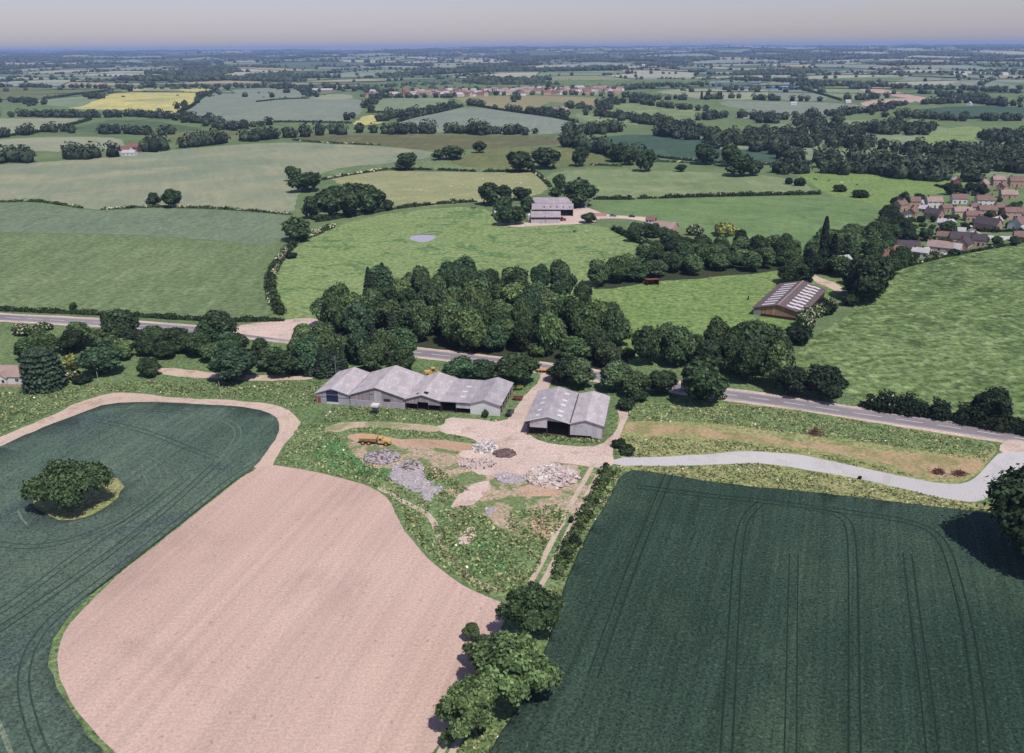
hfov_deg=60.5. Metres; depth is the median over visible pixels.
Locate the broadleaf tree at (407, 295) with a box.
[397,288,417,307]
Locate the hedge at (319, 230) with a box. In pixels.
[295,223,335,242]
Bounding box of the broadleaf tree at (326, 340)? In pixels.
[316,333,341,358]
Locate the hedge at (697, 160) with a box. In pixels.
[656,154,812,164]
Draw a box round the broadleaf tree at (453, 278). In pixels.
[445,268,461,289]
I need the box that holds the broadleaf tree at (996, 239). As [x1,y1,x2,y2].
[991,236,1003,244]
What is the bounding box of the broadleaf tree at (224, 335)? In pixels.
[214,331,233,342]
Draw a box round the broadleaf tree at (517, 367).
[491,352,541,383]
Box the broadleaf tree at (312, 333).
[291,331,317,338]
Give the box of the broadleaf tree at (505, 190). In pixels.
[498,184,511,197]
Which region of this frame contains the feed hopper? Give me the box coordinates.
[371,403,379,414]
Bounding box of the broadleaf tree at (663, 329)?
[655,321,673,359]
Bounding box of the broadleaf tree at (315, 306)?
[309,296,325,321]
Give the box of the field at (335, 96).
[312,94,352,98]
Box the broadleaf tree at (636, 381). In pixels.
[623,369,651,393]
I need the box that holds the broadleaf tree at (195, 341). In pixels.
[184,332,210,356]
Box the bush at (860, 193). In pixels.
[852,189,870,197]
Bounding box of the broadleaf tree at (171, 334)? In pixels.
[161,327,187,340]
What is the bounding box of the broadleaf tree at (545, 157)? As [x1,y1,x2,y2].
[531,147,561,168]
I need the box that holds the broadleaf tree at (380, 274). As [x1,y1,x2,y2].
[370,265,394,287]
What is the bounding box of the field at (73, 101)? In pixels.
[38,95,95,106]
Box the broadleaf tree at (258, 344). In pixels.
[250,337,269,357]
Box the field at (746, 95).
[658,88,767,98]
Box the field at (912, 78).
[902,76,940,80]
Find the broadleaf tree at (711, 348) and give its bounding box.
[695,340,722,365]
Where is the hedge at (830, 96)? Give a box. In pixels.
[798,87,841,100]
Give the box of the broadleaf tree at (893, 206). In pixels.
[881,203,900,212]
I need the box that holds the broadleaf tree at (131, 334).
[116,326,139,342]
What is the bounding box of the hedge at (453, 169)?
[436,167,475,171]
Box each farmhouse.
[118,146,133,153]
[121,150,137,155]
[127,142,141,150]
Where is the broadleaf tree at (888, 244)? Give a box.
[869,239,894,253]
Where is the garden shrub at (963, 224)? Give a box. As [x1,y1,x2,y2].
[960,222,969,226]
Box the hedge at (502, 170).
[482,168,528,171]
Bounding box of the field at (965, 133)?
[920,126,981,145]
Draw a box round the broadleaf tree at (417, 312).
[405,298,431,341]
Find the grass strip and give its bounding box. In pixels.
[432,467,623,752]
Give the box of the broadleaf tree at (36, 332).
[28,328,48,337]
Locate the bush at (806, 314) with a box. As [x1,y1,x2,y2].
[794,306,816,327]
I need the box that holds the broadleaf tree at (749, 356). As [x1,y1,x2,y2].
[733,338,766,382]
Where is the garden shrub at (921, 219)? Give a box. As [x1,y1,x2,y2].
[916,216,925,222]
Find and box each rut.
[436,743,448,752]
[448,738,462,752]
[527,463,595,584]
[539,463,603,587]
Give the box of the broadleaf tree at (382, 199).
[376,189,386,207]
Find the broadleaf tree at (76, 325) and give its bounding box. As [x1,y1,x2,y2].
[63,321,92,346]
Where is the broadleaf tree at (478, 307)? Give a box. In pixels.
[464,300,489,326]
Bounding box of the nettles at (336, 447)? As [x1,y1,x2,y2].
[314,439,390,479]
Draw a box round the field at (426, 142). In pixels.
[299,135,559,149]
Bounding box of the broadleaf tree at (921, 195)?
[915,193,924,199]
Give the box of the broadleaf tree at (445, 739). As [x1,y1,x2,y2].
[439,727,455,745]
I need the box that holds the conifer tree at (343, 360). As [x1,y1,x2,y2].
[338,346,348,370]
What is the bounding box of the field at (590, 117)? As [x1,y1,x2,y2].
[575,114,638,124]
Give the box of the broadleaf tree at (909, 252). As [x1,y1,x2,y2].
[894,246,914,263]
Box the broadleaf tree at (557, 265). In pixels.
[549,259,570,283]
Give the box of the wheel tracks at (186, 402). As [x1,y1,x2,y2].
[0,396,292,456]
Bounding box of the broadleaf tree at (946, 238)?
[938,236,951,240]
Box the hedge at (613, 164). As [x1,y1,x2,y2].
[590,163,621,166]
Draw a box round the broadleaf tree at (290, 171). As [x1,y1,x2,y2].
[284,165,300,178]
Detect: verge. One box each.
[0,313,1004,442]
[0,322,1001,603]
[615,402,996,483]
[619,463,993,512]
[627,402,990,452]
[630,353,859,404]
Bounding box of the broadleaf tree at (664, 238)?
[661,231,678,241]
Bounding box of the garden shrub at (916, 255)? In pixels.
[912,252,918,259]
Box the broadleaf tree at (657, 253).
[644,245,664,262]
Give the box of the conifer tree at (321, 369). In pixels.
[313,345,329,379]
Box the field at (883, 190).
[799,172,966,206]
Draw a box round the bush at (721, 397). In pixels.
[714,393,726,399]
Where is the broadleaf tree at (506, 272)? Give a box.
[502,268,522,285]
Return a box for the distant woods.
[0,44,1023,84]
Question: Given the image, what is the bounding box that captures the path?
[379,488,496,591]
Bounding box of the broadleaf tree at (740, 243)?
[731,236,749,251]
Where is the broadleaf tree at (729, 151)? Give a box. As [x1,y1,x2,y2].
[721,144,741,164]
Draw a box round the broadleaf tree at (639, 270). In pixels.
[626,262,648,280]
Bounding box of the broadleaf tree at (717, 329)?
[703,315,729,344]
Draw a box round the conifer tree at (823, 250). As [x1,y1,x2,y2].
[815,216,829,272]
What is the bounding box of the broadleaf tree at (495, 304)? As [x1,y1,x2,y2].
[487,299,507,312]
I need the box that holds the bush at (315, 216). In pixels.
[310,214,323,219]
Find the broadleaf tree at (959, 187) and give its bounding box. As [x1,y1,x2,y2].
[954,183,964,192]
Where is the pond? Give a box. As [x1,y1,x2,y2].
[410,235,435,241]
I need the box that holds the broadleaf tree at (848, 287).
[842,274,853,293]
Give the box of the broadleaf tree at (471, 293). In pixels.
[461,285,487,306]
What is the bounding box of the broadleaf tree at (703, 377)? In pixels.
[678,354,729,403]
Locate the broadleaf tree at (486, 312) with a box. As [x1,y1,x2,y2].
[465,301,489,320]
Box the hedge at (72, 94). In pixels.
[43,88,113,97]
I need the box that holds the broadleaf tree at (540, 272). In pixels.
[530,263,550,285]
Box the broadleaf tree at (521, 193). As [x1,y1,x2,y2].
[512,187,531,199]
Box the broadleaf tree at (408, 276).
[401,272,413,286]
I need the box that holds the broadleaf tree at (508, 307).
[497,303,513,316]
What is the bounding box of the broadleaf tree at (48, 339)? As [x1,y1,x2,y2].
[37,332,58,347]
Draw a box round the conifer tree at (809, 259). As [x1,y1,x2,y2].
[800,247,813,282]
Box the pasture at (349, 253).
[276,207,639,319]
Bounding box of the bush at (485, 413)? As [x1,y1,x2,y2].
[481,409,488,417]
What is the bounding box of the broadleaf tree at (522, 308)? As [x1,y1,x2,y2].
[511,297,534,321]
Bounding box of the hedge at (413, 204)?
[394,202,433,208]
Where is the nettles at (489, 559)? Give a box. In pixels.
[460,540,507,576]
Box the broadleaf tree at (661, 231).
[657,226,670,242]
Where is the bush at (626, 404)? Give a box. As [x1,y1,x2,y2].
[617,398,635,410]
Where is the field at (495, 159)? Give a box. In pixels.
[451,146,607,168]
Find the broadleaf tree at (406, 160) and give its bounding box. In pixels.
[393,152,416,169]
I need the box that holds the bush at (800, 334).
[784,323,813,344]
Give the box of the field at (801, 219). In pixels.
[596,195,881,247]
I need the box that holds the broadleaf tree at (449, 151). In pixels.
[441,145,465,158]
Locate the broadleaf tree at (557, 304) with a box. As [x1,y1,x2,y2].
[552,294,566,317]
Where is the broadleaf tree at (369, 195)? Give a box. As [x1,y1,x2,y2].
[356,184,379,211]
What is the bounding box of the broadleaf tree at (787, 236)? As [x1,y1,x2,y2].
[781,233,792,239]
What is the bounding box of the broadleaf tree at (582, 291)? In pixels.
[572,279,592,303]
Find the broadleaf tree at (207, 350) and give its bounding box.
[198,341,218,359]
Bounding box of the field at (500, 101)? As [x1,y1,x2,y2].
[455,96,548,110]
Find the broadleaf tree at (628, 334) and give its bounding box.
[622,317,632,342]
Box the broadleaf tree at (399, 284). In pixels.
[393,277,411,292]
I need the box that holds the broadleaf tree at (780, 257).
[775,249,795,263]
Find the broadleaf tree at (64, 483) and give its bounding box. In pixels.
[18,457,114,511]
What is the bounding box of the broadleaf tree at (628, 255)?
[621,252,637,259]
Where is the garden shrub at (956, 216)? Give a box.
[951,214,959,218]
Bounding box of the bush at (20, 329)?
[10,323,33,335]
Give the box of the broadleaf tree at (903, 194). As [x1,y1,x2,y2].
[898,191,909,197]
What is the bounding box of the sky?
[0,0,1023,50]
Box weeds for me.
[285,423,599,599]
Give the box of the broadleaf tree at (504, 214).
[494,205,514,224]
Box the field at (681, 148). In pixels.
[589,134,810,163]
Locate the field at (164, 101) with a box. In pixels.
[69,88,209,112]
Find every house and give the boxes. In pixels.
[0,365,21,383]
[423,90,431,94]
[455,92,463,96]
[464,92,472,96]
[477,91,486,95]
[505,89,512,94]
[517,91,525,95]
[542,90,550,94]
[583,89,590,93]
[645,216,656,223]
[652,218,678,230]
[883,248,889,256]
[892,198,908,211]
[896,237,920,248]
[901,209,911,216]
[907,195,921,207]
[907,206,918,216]
[911,244,930,257]
[918,203,930,212]
[923,205,944,220]
[924,194,943,207]
[926,237,954,252]
[936,216,951,226]
[936,229,949,239]
[939,202,952,212]
[944,239,963,250]
[948,229,977,241]
[949,192,967,203]
[951,176,962,183]
[951,204,972,216]
[955,235,973,250]
[957,227,966,231]
[963,208,980,220]
[968,201,979,209]
[971,231,987,246]
[973,214,1002,232]
[974,193,994,204]
[976,203,998,216]
[979,177,990,187]
[990,174,1005,185]
[993,201,1007,207]
[995,181,1008,191]
[998,188,1018,198]
[1001,205,1023,218]
[1007,175,1023,186]
[1007,214,1023,229]
[1012,228,1023,242]
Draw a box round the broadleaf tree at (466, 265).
[453,253,476,286]
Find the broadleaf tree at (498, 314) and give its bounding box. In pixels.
[488,308,511,325]
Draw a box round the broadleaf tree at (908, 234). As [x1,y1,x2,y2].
[900,228,919,239]
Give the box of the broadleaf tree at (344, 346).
[339,334,351,358]
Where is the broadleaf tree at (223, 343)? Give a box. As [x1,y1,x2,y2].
[213,339,238,355]
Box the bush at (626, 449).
[619,443,635,455]
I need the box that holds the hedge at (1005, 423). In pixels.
[951,401,1023,435]
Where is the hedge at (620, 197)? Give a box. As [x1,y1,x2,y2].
[594,195,634,199]
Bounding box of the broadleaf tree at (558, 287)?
[550,281,565,294]
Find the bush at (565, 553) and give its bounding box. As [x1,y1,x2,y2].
[560,550,569,558]
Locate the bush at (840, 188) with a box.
[832,184,847,191]
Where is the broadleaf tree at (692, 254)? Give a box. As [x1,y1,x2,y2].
[683,253,703,263]
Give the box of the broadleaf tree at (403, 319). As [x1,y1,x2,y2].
[397,307,411,328]
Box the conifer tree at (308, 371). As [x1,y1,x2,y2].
[300,364,314,376]
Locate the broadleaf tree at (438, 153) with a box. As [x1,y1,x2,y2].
[431,149,443,159]
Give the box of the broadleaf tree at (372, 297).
[360,287,383,308]
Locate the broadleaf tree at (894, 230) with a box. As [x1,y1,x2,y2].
[887,223,902,239]
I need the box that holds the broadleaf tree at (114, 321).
[99,307,140,335]
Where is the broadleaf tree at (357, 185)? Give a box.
[353,183,362,188]
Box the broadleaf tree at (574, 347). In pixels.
[558,336,591,359]
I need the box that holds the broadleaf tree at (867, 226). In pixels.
[863,221,879,230]
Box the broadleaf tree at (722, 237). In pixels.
[711,234,728,245]
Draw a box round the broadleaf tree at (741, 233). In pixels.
[732,229,749,241]
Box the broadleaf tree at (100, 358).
[72,344,125,374]
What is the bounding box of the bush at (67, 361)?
[61,353,76,369]
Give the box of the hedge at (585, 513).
[550,465,616,579]
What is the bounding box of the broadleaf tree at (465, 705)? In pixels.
[433,673,496,738]
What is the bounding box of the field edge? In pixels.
[0,392,300,469]
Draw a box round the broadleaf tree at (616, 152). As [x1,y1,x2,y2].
[608,145,628,161]
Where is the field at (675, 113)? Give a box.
[607,103,704,119]
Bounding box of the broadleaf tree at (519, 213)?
[512,206,525,224]
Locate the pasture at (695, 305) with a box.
[571,271,844,361]
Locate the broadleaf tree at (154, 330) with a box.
[135,325,164,341]
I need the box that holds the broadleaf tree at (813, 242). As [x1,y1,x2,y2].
[804,238,819,249]
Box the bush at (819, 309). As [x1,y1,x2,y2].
[811,303,826,317]
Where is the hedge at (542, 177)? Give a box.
[531,168,551,186]
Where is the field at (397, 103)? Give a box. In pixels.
[373,98,448,110]
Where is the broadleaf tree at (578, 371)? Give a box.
[564,357,596,387]
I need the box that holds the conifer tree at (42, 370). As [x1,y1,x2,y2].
[18,345,68,394]
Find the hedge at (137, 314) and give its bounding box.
[0,305,284,321]
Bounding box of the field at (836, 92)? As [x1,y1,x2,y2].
[814,89,892,98]
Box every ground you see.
[0,77,1023,728]
[346,441,596,541]
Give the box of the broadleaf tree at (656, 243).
[649,240,663,248]
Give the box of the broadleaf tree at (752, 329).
[739,319,786,350]
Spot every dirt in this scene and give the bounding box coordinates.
[347,433,472,451]
[451,481,489,509]
[458,450,554,475]
[458,526,475,543]
[520,485,559,495]
[531,516,557,537]
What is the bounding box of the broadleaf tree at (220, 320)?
[198,309,238,331]
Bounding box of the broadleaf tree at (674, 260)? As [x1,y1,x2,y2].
[665,252,684,271]
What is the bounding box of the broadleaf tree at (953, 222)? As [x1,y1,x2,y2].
[941,220,957,227]
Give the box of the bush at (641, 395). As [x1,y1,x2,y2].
[625,389,649,401]
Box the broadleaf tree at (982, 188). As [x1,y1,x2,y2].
[976,183,989,194]
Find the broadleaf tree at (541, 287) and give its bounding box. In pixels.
[531,281,547,294]
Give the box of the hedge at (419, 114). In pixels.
[396,104,463,121]
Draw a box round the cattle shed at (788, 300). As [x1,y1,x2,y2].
[752,280,826,320]
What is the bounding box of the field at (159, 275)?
[0,233,279,318]
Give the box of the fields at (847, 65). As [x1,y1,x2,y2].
[0,45,1023,92]
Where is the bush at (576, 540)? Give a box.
[568,535,581,546]
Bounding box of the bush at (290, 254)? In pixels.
[285,252,297,257]
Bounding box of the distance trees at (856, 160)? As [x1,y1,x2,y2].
[0,82,1023,181]
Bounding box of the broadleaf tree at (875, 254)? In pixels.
[871,251,885,260]
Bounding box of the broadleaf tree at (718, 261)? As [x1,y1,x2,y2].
[708,252,731,269]
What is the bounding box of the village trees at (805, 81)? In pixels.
[276,76,904,99]
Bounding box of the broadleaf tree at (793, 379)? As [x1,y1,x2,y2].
[774,363,807,394]
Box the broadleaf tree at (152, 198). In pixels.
[144,192,161,204]
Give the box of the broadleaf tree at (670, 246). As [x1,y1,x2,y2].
[664,239,682,251]
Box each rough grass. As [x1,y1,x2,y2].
[402,433,626,752]
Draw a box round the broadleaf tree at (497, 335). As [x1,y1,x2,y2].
[483,324,508,350]
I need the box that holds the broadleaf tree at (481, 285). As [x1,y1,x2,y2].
[462,278,491,304]
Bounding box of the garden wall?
[0,383,21,386]
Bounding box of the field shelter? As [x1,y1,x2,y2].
[645,278,658,285]
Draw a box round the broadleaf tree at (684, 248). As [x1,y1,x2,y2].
[675,241,694,257]
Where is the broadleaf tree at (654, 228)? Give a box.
[646,223,659,237]
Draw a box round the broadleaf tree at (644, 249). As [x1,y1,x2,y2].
[634,243,654,262]
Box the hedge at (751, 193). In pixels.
[658,189,821,198]
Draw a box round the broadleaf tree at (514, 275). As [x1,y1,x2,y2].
[503,269,530,287]
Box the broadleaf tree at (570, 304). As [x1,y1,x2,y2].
[558,296,585,335]
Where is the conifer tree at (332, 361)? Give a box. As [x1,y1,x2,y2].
[328,342,341,378]
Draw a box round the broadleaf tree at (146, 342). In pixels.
[134,333,159,354]
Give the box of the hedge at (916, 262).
[897,242,1021,270]
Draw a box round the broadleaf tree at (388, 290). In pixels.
[375,282,398,301]
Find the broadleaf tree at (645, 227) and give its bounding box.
[642,223,650,235]
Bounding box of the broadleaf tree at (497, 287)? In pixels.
[491,283,503,299]
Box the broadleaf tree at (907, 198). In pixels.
[902,195,910,202]
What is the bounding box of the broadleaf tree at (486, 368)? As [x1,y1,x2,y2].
[472,358,497,379]
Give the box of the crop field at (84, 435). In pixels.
[0,402,278,752]
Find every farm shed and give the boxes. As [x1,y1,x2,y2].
[531,211,560,222]
[532,203,573,215]
[533,197,571,202]
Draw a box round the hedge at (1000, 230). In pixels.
[967,227,1023,231]
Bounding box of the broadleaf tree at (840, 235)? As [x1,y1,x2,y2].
[833,231,843,239]
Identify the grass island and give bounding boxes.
[33,477,123,519]
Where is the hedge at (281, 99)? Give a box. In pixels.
[256,97,308,101]
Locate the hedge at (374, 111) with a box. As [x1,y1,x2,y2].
[366,106,435,112]
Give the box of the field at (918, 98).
[860,89,929,101]
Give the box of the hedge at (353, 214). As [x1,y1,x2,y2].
[315,207,394,221]
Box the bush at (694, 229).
[686,224,703,235]
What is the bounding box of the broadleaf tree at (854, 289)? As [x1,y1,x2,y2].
[850,287,866,300]
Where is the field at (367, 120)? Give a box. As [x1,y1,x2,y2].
[353,115,383,124]
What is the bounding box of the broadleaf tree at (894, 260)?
[885,255,903,270]
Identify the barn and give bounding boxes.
[312,88,333,91]
[314,367,369,404]
[348,365,424,408]
[404,372,456,411]
[440,377,513,415]
[525,386,579,436]
[570,391,609,438]
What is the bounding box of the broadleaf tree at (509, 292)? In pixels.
[497,282,524,304]
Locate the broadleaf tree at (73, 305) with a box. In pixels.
[69,302,77,309]
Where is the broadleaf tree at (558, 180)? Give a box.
[552,173,565,189]
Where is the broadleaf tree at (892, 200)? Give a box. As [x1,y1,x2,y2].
[889,196,902,203]
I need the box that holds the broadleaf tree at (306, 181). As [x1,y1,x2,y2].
[286,172,321,191]
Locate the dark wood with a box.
[700,113,1023,174]
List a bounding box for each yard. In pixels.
[437,371,627,466]
[494,207,645,226]
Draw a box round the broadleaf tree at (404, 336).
[387,325,417,353]
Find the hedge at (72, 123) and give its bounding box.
[9,117,91,135]
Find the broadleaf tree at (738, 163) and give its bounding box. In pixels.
[725,153,753,175]
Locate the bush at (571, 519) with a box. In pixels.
[568,516,573,522]
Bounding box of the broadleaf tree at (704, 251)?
[693,242,716,266]
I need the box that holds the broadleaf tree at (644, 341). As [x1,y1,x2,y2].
[631,325,660,364]
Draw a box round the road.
[0,314,1023,442]
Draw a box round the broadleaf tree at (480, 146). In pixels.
[472,141,486,151]
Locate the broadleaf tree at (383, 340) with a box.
[371,328,394,364]
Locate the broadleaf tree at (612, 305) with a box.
[603,301,625,316]
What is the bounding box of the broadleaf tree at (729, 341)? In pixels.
[719,332,744,357]
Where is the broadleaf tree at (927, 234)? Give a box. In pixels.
[918,228,933,240]
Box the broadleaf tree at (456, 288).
[444,286,461,297]
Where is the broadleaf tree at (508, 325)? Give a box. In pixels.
[491,319,514,340]
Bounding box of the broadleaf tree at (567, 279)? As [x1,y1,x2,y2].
[552,269,577,292]
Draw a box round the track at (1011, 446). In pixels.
[999,440,1023,452]
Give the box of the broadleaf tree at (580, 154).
[572,146,589,165]
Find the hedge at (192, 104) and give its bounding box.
[177,91,212,112]
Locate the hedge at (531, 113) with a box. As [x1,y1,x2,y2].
[468,104,578,122]
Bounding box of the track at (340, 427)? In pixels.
[325,422,441,431]
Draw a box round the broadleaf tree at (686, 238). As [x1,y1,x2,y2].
[680,236,691,242]
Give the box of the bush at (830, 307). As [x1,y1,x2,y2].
[816,297,836,314]
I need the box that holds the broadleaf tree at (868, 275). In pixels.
[846,255,896,301]
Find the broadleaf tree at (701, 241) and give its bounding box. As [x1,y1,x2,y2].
[692,238,706,243]
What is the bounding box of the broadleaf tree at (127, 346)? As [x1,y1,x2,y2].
[112,338,134,358]
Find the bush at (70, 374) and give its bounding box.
[65,370,82,379]
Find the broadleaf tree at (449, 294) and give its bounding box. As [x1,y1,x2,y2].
[438,288,462,305]
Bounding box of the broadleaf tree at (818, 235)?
[812,227,833,239]
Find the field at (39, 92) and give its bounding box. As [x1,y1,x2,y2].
[0,87,107,98]
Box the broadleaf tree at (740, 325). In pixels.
[732,320,749,332]
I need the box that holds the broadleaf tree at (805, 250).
[802,245,817,256]
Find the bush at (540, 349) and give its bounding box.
[529,343,547,355]
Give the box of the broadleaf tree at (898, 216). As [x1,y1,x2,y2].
[885,210,903,218]
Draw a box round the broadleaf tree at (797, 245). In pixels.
[790,239,801,253]
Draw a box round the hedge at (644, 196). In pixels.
[637,194,656,198]
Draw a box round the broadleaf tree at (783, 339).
[766,333,794,360]
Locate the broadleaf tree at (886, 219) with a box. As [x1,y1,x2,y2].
[875,214,889,224]
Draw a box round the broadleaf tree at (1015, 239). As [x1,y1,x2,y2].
[1009,236,1020,245]
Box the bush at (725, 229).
[713,222,739,235]
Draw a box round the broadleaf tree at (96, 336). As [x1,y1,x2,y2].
[86,328,107,345]
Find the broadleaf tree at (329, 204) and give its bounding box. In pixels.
[318,189,341,215]
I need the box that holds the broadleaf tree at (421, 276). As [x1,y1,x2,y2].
[412,265,430,293]
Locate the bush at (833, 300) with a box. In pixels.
[827,298,838,310]
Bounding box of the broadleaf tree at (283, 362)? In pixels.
[267,350,300,375]
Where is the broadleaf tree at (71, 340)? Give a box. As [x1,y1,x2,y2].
[54,329,85,352]
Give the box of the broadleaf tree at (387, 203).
[382,199,393,209]
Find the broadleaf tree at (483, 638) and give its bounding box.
[461,632,496,665]
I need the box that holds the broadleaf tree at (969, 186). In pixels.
[964,181,974,192]
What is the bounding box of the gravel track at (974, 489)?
[614,451,1023,501]
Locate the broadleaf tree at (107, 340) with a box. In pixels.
[98,334,119,347]
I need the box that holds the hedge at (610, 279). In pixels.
[602,272,654,283]
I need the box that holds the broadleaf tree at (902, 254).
[891,249,909,264]
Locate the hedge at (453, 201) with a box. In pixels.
[433,198,476,204]
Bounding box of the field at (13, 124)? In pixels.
[0,118,82,133]
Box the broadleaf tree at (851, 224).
[842,223,856,230]
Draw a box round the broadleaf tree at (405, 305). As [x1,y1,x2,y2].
[402,300,417,308]
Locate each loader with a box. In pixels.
[424,367,441,375]
[537,367,547,372]
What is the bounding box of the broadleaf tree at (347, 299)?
[340,293,365,309]
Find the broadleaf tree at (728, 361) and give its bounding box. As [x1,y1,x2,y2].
[720,346,739,374]
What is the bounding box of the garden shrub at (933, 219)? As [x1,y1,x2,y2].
[931,216,936,221]
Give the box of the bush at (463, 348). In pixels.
[459,345,474,351]
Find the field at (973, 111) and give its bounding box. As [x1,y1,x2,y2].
[910,106,1023,118]
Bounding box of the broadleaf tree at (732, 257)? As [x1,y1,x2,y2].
[722,251,740,266]
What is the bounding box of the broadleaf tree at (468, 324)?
[451,306,490,351]
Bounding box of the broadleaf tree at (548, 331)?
[535,308,560,356]
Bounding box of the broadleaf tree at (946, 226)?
[935,223,954,232]
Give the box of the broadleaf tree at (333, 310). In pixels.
[321,289,345,332]
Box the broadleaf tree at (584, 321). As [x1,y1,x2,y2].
[569,305,603,338]
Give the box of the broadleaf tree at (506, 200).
[493,195,512,209]
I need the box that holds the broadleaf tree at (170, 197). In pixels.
[160,189,181,206]
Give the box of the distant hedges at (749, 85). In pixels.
[0,46,1023,99]
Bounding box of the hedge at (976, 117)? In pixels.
[910,114,1001,118]
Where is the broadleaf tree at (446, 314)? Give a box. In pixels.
[438,303,460,346]
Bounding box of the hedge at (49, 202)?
[0,198,83,207]
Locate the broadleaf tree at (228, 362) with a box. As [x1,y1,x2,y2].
[206,344,259,381]
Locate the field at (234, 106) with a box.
[188,89,363,123]
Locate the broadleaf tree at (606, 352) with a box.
[594,340,620,364]
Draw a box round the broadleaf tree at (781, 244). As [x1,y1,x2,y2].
[773,237,793,255]
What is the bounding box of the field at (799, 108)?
[743,104,865,119]
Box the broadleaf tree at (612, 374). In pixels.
[598,360,631,390]
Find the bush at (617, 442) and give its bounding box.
[611,438,625,447]
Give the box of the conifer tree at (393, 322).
[386,308,399,331]
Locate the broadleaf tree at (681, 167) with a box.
[674,164,686,171]
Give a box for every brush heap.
[801,427,830,438]
[927,467,949,476]
[950,468,969,476]
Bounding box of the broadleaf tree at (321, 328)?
[311,321,336,335]
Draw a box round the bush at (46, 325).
[33,321,52,329]
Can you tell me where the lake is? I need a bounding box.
[710,81,798,88]
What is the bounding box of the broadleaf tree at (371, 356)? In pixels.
[357,343,383,371]
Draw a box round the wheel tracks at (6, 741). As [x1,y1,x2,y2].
[0,413,241,752]
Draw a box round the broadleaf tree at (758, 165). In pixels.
[748,160,763,174]
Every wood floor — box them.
[318,290,628,369]
[594,260,782,288]
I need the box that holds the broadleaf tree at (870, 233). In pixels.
[860,227,881,241]
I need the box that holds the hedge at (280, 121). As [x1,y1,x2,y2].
[256,120,351,123]
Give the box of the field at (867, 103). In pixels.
[861,98,915,105]
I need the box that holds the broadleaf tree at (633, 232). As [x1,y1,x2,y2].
[626,226,640,241]
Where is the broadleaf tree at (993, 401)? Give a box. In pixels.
[968,386,1013,418]
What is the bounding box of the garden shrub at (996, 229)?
[992,226,999,231]
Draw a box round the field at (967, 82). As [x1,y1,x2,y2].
[947,79,1015,88]
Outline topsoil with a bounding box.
[625,422,983,478]
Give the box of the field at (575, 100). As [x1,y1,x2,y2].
[521,96,602,106]
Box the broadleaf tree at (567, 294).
[551,292,578,307]
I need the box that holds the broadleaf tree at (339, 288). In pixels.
[328,281,349,296]
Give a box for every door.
[326,391,337,401]
[373,391,380,401]
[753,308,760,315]
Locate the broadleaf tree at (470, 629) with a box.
[461,622,479,638]
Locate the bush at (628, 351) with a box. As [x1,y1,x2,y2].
[622,347,634,357]
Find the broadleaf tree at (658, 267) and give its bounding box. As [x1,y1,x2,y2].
[645,259,668,276]
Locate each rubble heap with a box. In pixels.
[361,449,400,464]
[388,462,442,500]
[399,459,423,470]
[457,457,496,468]
[471,440,498,453]
[484,507,496,513]
[492,448,516,457]
[495,472,525,483]
[523,463,581,488]
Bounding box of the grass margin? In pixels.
[48,468,255,752]
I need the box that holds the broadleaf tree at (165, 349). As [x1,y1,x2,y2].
[152,340,175,357]
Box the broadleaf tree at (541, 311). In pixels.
[533,305,555,335]
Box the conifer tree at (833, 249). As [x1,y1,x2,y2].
[826,233,838,272]
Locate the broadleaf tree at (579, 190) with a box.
[559,177,598,205]
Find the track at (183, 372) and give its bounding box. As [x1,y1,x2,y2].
[157,368,314,380]
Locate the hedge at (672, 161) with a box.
[654,159,688,162]
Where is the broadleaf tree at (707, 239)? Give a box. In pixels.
[691,235,712,244]
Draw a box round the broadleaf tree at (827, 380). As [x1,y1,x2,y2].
[804,364,849,399]
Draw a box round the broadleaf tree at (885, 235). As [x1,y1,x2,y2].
[881,234,896,240]
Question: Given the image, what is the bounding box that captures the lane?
[943,225,1010,254]
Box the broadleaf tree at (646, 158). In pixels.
[635,149,657,171]
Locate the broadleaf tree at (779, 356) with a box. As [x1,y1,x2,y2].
[759,343,795,387]
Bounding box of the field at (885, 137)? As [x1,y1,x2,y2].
[875,136,891,146]
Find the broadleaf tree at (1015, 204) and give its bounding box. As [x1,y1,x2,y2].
[1010,202,1019,206]
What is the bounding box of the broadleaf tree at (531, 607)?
[495,580,565,634]
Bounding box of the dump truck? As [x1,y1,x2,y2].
[358,434,391,445]
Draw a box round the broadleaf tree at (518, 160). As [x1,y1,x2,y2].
[506,151,536,170]
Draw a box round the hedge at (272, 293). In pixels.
[263,241,297,314]
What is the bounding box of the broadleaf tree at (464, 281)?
[461,276,472,285]
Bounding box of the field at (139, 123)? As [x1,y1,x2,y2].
[75,120,201,134]
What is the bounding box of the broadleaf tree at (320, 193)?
[315,188,327,197]
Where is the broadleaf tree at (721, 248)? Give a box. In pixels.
[712,243,728,253]
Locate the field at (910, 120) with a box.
[823,119,922,126]
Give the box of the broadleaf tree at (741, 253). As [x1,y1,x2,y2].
[734,249,750,258]
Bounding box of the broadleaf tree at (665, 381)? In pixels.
[647,369,678,393]
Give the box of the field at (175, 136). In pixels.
[141,130,240,142]
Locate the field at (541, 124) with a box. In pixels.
[399,108,580,134]
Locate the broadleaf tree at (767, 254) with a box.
[759,247,775,267]
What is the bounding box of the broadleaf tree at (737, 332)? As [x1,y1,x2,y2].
[724,329,740,337]
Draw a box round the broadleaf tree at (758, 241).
[748,234,766,251]
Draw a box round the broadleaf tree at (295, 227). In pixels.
[281,216,310,238]
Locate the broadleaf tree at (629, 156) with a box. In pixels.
[619,149,637,164]
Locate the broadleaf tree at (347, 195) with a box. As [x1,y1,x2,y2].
[332,182,360,213]
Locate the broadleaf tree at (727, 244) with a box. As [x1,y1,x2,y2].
[712,241,731,251]

